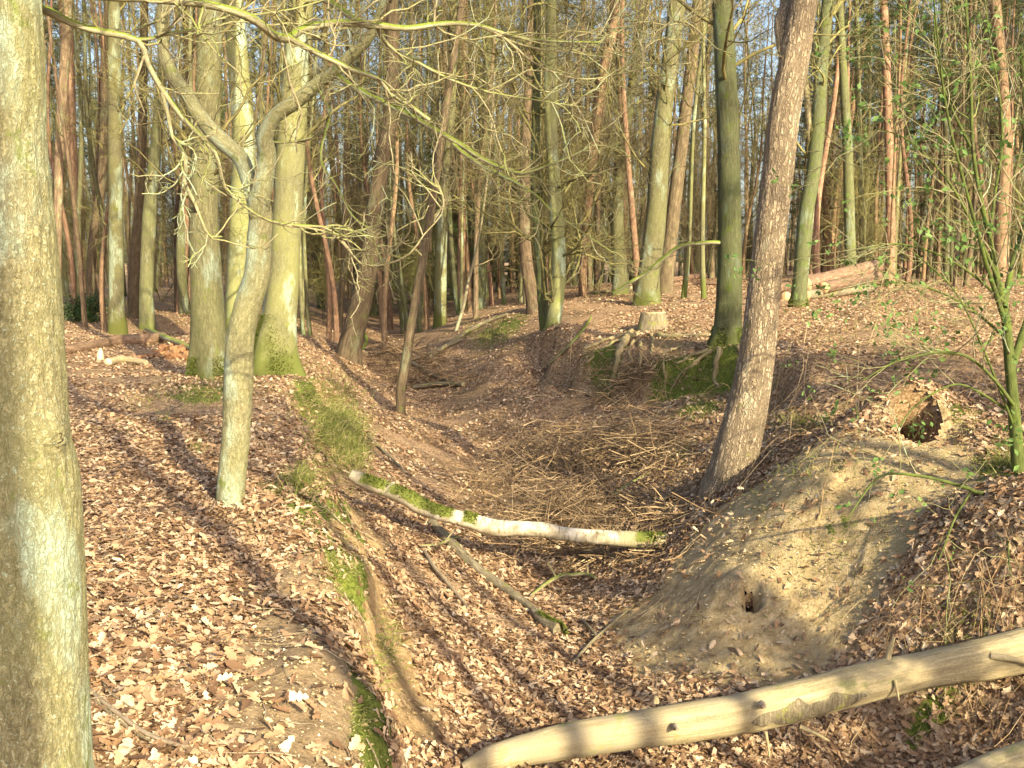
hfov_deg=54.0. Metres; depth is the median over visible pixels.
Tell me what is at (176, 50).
pine tree
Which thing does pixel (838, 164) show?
slim pine tree
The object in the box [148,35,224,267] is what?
young tree
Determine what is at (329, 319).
tree
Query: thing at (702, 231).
tree
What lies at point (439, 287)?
oak tree
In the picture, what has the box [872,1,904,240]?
slim pine tree
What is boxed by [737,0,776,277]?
tree
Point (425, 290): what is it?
tree
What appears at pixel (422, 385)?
fallen pole
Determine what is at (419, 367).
fallen pole
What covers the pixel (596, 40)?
pine tree
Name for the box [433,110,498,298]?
young spruce
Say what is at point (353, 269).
slim pine tree
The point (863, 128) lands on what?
slim pine tree
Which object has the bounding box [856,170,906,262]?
young spruce
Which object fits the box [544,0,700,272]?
oak tree
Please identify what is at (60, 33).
pine tree
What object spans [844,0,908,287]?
pine tree
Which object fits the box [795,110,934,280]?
bare shrub
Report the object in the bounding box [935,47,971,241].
slim pine tree
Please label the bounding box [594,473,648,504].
yellow stick
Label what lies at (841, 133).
slim pine tree
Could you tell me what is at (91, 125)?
oak tree
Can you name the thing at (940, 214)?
slim pine tree
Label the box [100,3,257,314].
oak tree
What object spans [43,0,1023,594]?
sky
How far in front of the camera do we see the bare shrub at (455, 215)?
38.54 m
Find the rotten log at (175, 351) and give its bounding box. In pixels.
[65,332,188,359]
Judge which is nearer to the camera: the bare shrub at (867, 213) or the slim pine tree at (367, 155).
the bare shrub at (867, 213)
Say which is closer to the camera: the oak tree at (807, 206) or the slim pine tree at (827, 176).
the oak tree at (807, 206)
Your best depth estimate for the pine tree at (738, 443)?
8.78 m
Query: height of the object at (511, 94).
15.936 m
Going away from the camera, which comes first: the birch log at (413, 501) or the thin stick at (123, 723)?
the thin stick at (123, 723)
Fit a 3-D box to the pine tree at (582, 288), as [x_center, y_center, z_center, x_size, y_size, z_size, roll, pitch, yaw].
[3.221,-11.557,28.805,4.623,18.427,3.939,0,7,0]
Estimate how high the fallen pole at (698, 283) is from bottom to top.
0.194 m
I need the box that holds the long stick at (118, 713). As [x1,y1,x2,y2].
[90,688,210,753]
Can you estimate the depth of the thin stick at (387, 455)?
11.69 m
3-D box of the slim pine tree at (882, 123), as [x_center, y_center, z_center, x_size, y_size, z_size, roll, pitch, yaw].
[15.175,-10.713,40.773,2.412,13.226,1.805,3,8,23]
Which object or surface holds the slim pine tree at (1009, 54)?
on the ground at (717, 598)
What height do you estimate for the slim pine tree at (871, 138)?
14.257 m
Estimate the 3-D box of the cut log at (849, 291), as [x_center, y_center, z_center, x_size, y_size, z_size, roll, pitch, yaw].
[7.717,-2.170,23.511,0.229,0.306,3.550,6,9,42]
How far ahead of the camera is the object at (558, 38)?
25.73 m
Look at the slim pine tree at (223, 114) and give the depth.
40.79 m
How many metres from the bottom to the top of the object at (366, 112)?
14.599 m
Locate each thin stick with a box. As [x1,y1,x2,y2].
[93,699,151,741]
[99,675,145,714]
[367,435,402,469]
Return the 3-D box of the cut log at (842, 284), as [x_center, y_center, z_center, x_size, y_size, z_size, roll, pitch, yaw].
[8.075,-2.431,23.831,0.290,0.486,3.400,6,9,39]
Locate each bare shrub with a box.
[50,152,132,295]
[104,149,228,301]
[123,115,228,309]
[168,120,273,283]
[271,175,365,320]
[324,154,429,310]
[370,157,476,318]
[405,158,518,288]
[451,80,616,303]
[543,159,610,286]
[557,59,654,286]
[561,61,711,292]
[670,124,758,277]
[743,115,882,273]
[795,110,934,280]
[898,134,987,277]
[959,146,1023,280]
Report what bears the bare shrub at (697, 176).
on the ground at (717, 598)
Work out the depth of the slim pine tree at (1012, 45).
31.83 m
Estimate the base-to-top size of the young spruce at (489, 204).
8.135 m
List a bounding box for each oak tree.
[0,0,751,767]
[46,0,347,379]
[48,0,101,294]
[49,0,129,270]
[50,1,253,329]
[65,1,182,334]
[85,0,653,505]
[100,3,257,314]
[219,26,258,277]
[223,0,327,212]
[251,3,365,308]
[337,0,454,315]
[370,0,512,415]
[382,7,433,276]
[391,0,522,297]
[393,0,514,329]
[398,0,568,309]
[406,36,544,330]
[415,0,484,210]
[430,0,601,314]
[440,0,645,330]
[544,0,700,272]
[550,0,926,390]
[568,0,710,295]
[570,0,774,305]
[626,0,696,189]
[629,0,768,273]
[706,0,889,307]
[709,18,794,270]
[769,20,877,237]
[798,0,855,266]
[827,0,925,262]
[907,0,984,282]
[933,8,996,275]
[934,10,1023,277]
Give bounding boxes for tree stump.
[580,312,709,387]
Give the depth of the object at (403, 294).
31.05 m
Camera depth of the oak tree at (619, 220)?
27.47 m
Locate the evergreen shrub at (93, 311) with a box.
[63,289,107,322]
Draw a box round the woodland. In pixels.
[47,37,1023,282]
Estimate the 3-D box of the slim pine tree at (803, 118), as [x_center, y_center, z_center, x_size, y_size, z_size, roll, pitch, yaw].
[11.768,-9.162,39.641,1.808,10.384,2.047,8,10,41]
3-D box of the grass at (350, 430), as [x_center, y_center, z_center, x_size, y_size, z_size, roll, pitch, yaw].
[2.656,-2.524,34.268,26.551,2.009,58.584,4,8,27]
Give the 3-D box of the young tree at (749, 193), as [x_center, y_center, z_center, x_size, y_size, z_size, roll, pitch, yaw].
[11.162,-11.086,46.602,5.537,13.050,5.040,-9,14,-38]
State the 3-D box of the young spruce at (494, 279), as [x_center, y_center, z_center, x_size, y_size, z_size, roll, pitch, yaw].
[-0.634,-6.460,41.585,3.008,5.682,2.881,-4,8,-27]
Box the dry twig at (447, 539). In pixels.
[419,527,460,546]
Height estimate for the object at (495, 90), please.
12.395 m
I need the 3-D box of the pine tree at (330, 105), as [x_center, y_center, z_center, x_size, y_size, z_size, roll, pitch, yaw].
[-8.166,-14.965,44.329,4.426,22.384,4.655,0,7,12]
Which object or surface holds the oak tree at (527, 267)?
on the ground at (717, 598)
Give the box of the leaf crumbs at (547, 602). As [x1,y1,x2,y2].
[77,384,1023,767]
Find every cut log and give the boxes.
[104,356,147,365]
[780,290,790,299]
[781,282,789,292]
[808,260,883,289]
[808,284,876,298]
[818,272,882,293]
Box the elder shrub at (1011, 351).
[724,0,1023,645]
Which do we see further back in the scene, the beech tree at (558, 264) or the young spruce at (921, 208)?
the young spruce at (921, 208)
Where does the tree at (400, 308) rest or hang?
on the ground at (717, 598)
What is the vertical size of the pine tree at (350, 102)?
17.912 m
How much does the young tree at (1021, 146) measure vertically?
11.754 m
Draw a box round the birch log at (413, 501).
[342,469,667,548]
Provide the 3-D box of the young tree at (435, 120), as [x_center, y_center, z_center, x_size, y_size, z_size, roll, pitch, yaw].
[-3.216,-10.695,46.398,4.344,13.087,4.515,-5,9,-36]
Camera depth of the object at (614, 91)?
33.37 m
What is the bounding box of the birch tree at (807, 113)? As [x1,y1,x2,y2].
[756,0,863,254]
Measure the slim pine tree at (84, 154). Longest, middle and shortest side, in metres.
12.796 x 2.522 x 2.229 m
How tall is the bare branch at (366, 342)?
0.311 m
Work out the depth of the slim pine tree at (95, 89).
45.68 m
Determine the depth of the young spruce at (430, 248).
35.67 m
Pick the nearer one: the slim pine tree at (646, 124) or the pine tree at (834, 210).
the pine tree at (834, 210)
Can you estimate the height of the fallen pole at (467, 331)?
0.977 m
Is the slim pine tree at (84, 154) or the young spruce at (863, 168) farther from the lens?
the slim pine tree at (84, 154)
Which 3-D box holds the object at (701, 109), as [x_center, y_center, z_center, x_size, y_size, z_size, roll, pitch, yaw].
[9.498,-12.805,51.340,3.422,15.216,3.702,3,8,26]
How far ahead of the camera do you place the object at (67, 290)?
43.28 m
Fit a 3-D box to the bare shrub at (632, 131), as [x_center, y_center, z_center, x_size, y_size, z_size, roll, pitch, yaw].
[3.355,-5.447,27.360,4.894,6.458,3.201,-2,7,-18]
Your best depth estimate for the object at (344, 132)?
53.97 m
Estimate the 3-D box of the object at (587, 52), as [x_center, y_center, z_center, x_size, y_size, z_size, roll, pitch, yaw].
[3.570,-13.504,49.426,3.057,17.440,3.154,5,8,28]
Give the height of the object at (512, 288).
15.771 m
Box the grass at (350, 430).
[90,280,1023,756]
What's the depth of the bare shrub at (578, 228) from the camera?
36.69 m
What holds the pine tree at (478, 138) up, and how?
on the ground at (717, 598)
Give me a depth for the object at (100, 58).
35.31 m
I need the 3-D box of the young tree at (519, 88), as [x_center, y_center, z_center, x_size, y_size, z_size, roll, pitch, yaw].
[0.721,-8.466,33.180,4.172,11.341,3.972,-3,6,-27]
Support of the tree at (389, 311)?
on the ground at (717, 598)
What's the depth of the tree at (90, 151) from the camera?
27.35 m
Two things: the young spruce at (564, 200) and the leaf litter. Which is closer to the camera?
the leaf litter
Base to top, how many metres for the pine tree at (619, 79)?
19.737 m
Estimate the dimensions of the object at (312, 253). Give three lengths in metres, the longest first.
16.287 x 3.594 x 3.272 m
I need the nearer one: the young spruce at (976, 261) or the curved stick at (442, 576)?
the curved stick at (442, 576)
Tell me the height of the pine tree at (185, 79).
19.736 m
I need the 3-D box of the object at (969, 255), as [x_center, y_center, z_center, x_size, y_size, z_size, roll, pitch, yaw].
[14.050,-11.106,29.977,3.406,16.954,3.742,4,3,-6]
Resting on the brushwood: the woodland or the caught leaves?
the caught leaves
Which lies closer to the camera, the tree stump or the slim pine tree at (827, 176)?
the tree stump
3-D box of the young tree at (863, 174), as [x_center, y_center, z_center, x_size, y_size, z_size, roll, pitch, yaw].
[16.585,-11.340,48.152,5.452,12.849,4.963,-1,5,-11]
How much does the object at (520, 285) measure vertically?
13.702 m
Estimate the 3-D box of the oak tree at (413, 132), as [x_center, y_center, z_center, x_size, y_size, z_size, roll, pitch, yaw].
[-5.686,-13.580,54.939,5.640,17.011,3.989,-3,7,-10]
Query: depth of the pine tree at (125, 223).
58.24 m
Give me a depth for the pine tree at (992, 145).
36.39 m
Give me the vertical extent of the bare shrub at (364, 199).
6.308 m
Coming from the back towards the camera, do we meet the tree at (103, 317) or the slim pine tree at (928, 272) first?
the slim pine tree at (928, 272)
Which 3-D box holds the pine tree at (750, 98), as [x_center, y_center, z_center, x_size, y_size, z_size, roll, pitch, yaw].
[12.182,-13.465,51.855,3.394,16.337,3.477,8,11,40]
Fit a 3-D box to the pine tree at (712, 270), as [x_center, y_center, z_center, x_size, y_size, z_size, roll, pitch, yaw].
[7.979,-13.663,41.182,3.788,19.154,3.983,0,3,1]
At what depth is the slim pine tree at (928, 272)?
32.71 m
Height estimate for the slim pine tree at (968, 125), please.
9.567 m
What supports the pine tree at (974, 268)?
on the ground at (717, 598)
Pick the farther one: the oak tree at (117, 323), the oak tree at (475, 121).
the oak tree at (475, 121)
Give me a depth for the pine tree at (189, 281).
32.73 m
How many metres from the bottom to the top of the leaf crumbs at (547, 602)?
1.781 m
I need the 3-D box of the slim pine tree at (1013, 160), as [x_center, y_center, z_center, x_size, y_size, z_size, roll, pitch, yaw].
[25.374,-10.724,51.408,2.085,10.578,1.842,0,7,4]
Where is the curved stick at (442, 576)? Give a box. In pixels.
[422,547,468,608]
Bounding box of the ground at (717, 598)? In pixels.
[63,262,1023,767]
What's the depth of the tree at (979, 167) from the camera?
29.46 m
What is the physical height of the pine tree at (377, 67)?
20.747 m
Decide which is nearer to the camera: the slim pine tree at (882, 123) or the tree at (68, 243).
the tree at (68, 243)
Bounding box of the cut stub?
[97,348,103,359]
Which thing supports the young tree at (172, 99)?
on the ground at (717, 598)
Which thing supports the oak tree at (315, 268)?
on the ground at (717, 598)
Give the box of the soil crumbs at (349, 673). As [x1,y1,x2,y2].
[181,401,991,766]
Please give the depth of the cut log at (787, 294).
22.23 m
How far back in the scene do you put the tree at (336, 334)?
26.12 m
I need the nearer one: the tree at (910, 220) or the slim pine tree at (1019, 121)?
the tree at (910, 220)
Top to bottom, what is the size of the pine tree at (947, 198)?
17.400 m
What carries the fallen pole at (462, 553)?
on the leaf litter
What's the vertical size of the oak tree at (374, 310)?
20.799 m
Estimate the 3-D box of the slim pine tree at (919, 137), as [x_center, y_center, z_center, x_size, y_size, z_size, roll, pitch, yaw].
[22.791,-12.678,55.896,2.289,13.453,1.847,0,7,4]
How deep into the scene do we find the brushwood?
11.27 m
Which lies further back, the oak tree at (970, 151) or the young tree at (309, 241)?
the oak tree at (970, 151)
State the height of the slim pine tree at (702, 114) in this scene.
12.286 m
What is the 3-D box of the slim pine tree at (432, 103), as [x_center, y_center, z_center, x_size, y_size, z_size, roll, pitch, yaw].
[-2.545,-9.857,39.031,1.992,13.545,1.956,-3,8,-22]
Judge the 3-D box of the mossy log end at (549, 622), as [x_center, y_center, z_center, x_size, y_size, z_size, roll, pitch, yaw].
[0.258,1.707,7.227,0.117,0.150,0.510,-4,8,-28]
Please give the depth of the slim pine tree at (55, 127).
45.11 m
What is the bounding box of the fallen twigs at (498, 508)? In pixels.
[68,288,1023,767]
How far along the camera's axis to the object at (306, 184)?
30.71 m
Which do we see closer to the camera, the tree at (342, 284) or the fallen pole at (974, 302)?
the fallen pole at (974, 302)
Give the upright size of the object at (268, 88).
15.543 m
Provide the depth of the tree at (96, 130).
29.88 m
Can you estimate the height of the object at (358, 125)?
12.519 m
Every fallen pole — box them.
[410,360,457,381]
[411,338,463,360]
[413,381,464,388]
[427,519,533,609]
[428,313,507,357]
[589,286,631,293]
[674,273,707,281]
[674,280,716,286]
[950,301,990,304]
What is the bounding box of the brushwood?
[349,331,759,584]
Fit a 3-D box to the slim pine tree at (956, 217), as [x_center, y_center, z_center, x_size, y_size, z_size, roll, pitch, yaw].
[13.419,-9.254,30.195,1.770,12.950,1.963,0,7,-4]
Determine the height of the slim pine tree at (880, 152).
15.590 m
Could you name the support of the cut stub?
on the ground at (717, 598)
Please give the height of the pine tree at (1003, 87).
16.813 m
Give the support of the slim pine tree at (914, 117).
on the ground at (717, 598)
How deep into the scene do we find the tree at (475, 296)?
24.39 m
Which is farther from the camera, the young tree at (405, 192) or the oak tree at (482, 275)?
the young tree at (405, 192)
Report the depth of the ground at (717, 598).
6.85 m
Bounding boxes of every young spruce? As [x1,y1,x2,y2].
[65,121,90,284]
[123,147,170,276]
[155,186,180,274]
[374,138,472,314]
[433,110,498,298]
[466,119,509,285]
[471,165,518,283]
[489,158,519,288]
[510,123,580,282]
[667,135,705,272]
[705,182,751,274]
[787,179,799,271]
[832,92,882,266]
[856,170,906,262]
[877,115,961,277]
[958,127,1017,275]
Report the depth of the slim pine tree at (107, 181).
56.63 m
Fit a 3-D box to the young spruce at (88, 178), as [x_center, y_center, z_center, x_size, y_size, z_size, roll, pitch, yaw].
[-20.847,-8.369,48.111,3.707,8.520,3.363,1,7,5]
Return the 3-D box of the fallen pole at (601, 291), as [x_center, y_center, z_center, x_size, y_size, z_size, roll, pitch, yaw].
[3.285,-2.850,30.164,1.724,0.286,0.948,-3,8,-22]
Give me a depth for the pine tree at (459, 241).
32.53 m
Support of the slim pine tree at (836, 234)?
on the ground at (717, 598)
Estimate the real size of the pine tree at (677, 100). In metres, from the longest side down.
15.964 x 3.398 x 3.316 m
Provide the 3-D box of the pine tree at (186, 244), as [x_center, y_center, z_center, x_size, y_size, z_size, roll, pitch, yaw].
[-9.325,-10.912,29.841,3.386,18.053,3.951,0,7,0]
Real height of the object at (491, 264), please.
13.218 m
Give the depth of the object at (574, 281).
40.65 m
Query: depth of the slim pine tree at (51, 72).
42.34 m
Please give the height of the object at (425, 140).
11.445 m
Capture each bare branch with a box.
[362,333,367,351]
[548,316,591,364]
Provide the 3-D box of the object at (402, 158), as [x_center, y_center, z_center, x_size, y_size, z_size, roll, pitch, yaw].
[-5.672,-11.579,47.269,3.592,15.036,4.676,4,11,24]
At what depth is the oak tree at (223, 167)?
47.76 m
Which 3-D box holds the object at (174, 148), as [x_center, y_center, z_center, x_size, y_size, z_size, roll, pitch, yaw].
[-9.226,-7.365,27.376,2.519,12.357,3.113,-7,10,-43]
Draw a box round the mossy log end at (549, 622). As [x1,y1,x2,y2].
[530,606,568,636]
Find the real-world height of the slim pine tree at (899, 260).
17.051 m
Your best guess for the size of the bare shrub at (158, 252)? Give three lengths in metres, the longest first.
6.188 x 5.710 x 3.891 m
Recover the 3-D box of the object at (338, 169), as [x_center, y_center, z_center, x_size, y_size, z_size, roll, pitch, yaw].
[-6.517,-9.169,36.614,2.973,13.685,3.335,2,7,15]
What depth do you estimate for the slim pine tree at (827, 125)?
40.02 m
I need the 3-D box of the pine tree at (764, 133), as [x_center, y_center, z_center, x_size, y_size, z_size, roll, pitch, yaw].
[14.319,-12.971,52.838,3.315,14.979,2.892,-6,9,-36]
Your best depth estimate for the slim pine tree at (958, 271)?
45.79 m
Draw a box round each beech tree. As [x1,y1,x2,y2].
[195,0,267,332]
[220,0,393,376]
[443,0,660,335]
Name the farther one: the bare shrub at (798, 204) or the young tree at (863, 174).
the young tree at (863, 174)
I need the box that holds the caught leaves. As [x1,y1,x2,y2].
[362,413,806,574]
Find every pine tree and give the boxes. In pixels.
[42,0,102,288]
[45,5,59,154]
[46,0,94,200]
[47,0,84,274]
[53,0,72,280]
[68,27,77,249]
[70,1,98,284]
[76,0,129,185]
[76,76,107,286]
[77,102,126,269]
[85,0,138,302]
[93,11,150,275]
[121,50,154,271]
[123,2,165,284]
[126,3,147,318]
[149,8,227,195]
[163,1,222,175]
[170,7,196,312]
[188,265,189,297]
[218,8,255,285]
[219,1,281,207]
[221,25,254,240]
[222,0,317,184]
[246,0,281,135]
[248,29,269,140]
[305,4,323,241]
[313,0,354,291]
[324,1,372,203]
[330,42,373,287]
[335,0,450,366]
[343,1,385,246]
[365,7,415,147]
[382,1,422,291]
[398,0,492,310]
[398,1,437,280]
[399,12,429,263]
[426,10,456,270]
[457,0,467,312]
[468,0,508,287]
[472,2,518,250]
[472,56,512,291]
[499,0,519,281]
[524,0,608,237]
[556,0,663,296]
[560,0,607,228]
[586,9,605,276]
[590,0,648,246]
[618,0,751,294]
[625,0,666,205]
[631,68,654,173]
[635,49,662,253]
[665,1,753,277]
[667,24,702,224]
[677,35,716,259]
[696,0,817,501]
[709,49,767,273]
[714,0,776,276]
[758,0,901,270]
[758,4,805,275]
[776,67,811,221]
[795,25,833,227]
[801,7,840,254]
[808,3,860,273]
[809,1,878,272]
[818,0,865,271]
[820,72,837,265]
[824,0,892,271]
[828,0,888,249]
[828,40,854,267]
[830,2,863,266]
[830,3,878,264]
[830,19,878,267]
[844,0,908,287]
[852,84,875,221]
[856,0,915,253]
[862,35,889,259]
[863,39,880,215]
[864,28,883,260]
[866,70,884,245]
[867,17,895,252]
[870,0,941,280]
[872,0,947,253]
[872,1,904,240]
[872,8,894,234]
[874,0,935,288]
[876,0,936,276]
[879,0,929,230]
[880,7,925,273]
[890,0,932,275]
[891,9,938,254]
[902,38,937,273]
[903,1,965,277]
[905,3,978,277]
[909,67,932,214]
[911,1,938,273]
[912,2,964,281]
[913,0,1023,298]
[913,22,977,278]
[914,1,990,282]
[923,0,1003,242]
[925,0,988,285]
[927,9,986,275]
[932,3,989,277]
[932,48,990,242]
[934,0,1022,274]
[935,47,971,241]
[937,0,996,274]
[941,16,983,274]
[956,1,990,276]
[965,6,989,275]
[972,3,991,272]
[975,0,1023,272]
[976,0,1023,225]
[977,0,1023,276]
[978,1,1023,261]
[978,2,991,273]
[983,1,1023,152]
[985,99,1023,251]
[1007,12,1023,262]
[1009,6,1023,276]
[1013,46,1023,277]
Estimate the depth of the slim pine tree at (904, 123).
53.70 m
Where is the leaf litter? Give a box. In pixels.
[64,278,1023,767]
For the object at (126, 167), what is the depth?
41.29 m
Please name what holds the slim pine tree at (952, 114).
on the ground at (717, 598)
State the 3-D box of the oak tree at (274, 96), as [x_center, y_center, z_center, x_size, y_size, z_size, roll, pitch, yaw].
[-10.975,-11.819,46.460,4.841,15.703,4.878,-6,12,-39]
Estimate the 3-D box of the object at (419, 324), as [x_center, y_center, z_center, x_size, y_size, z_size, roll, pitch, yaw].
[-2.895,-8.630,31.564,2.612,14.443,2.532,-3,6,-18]
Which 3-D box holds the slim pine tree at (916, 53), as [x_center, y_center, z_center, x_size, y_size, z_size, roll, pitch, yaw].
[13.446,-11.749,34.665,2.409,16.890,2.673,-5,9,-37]
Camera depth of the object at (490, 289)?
31.11 m
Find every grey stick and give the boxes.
[572,610,627,662]
[582,619,596,635]
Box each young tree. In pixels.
[42,0,137,304]
[49,73,86,277]
[133,10,230,206]
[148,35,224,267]
[225,8,334,283]
[254,1,354,300]
[359,0,438,290]
[406,21,457,236]
[474,0,620,243]
[484,0,610,252]
[582,0,648,236]
[679,0,796,278]
[710,6,796,277]
[820,21,905,257]
[840,1,896,252]
[905,0,1023,281]
[954,5,1023,227]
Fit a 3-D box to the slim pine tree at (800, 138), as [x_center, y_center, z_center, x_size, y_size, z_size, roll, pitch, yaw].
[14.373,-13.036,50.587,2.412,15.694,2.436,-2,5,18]
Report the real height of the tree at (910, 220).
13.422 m
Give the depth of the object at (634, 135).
52.77 m
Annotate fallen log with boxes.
[461,627,1023,767]
[953,740,1023,767]
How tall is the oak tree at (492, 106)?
7.299 m

